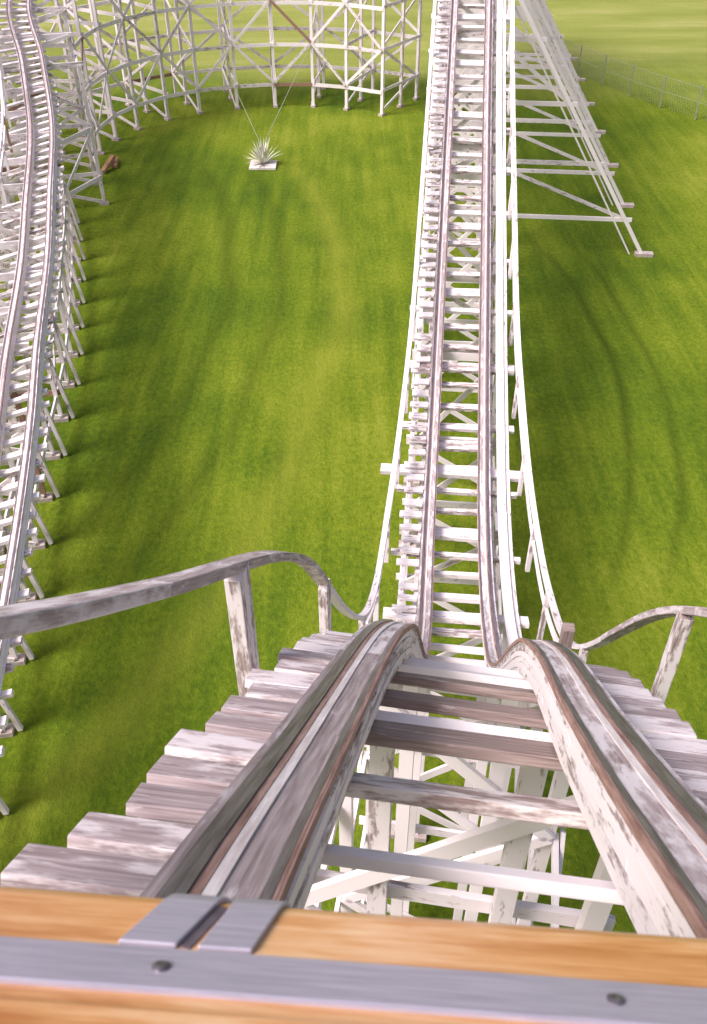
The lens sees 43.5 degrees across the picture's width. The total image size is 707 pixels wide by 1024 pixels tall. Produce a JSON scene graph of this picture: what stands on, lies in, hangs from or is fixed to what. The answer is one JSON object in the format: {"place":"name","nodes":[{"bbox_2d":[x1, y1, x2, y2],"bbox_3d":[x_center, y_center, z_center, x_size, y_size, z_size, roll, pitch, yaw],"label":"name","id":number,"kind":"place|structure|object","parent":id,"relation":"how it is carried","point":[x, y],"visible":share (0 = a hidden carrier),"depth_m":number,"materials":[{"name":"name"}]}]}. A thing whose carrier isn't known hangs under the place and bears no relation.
{"place":"outdoors","nodes":[
{"label":"outdoors","id":0,"kind":"place"},
{"bbox_2d":[217,46,309,169],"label":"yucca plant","id":1,"kind":"object","parent":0,"point":[263,161],"visible":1,"depth_m":43.32,"materials":[{"name":"plant"}]},
{"bbox_2d":[0,0,706,933],"bbox_3d":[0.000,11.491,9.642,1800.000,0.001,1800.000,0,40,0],"label":"grass ground","id":2,"kind":"structure","parent":0,"point":[240,360],"depth_m":28.30,"materials":[{"name":"green plant"}]},
{"bbox_2d":[101,154,118,173],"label":"timber offcuts","id":3,"kind":"object","parent":2,"relation":"on","point":[113,160],"visible":0.96,"depth_m":43.10,"materials":[{"name":"brown wood"}]},
{"bbox_2d":[0,0,421,814],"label":"wooden roller coaster","id":4,"kind":"object","parent":2,"relation":"on","point":[26,140],"visible":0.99,"depth_m":33.56,"materials":[{"name":"white wood"}]},
{"bbox_2d":[0,0,706,938],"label":"wooden roller coaster","id":5,"kind":"object","parent":2,"relation":"on","point":[258,788],"visible":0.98,"depth_m":5.08,"materials":[{"name":"white wood"}]},
{"bbox_2d":[0,887,706,1023],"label":"roller coaster car","id":6,"kind":"object","parent":5,"relation":"on","point":[67,957],"visible":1,"depth_m":0.93,"materials":[{"name":"brown wood"}]},
{"bbox_2d":[538,36,706,119],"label":"chain link fence","id":7,"kind":"object","parent":2,"relation":"on","point":[663,87],"visible":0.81,"depth_m":52.09,"materials":[{"name":"metal"}]}
]}

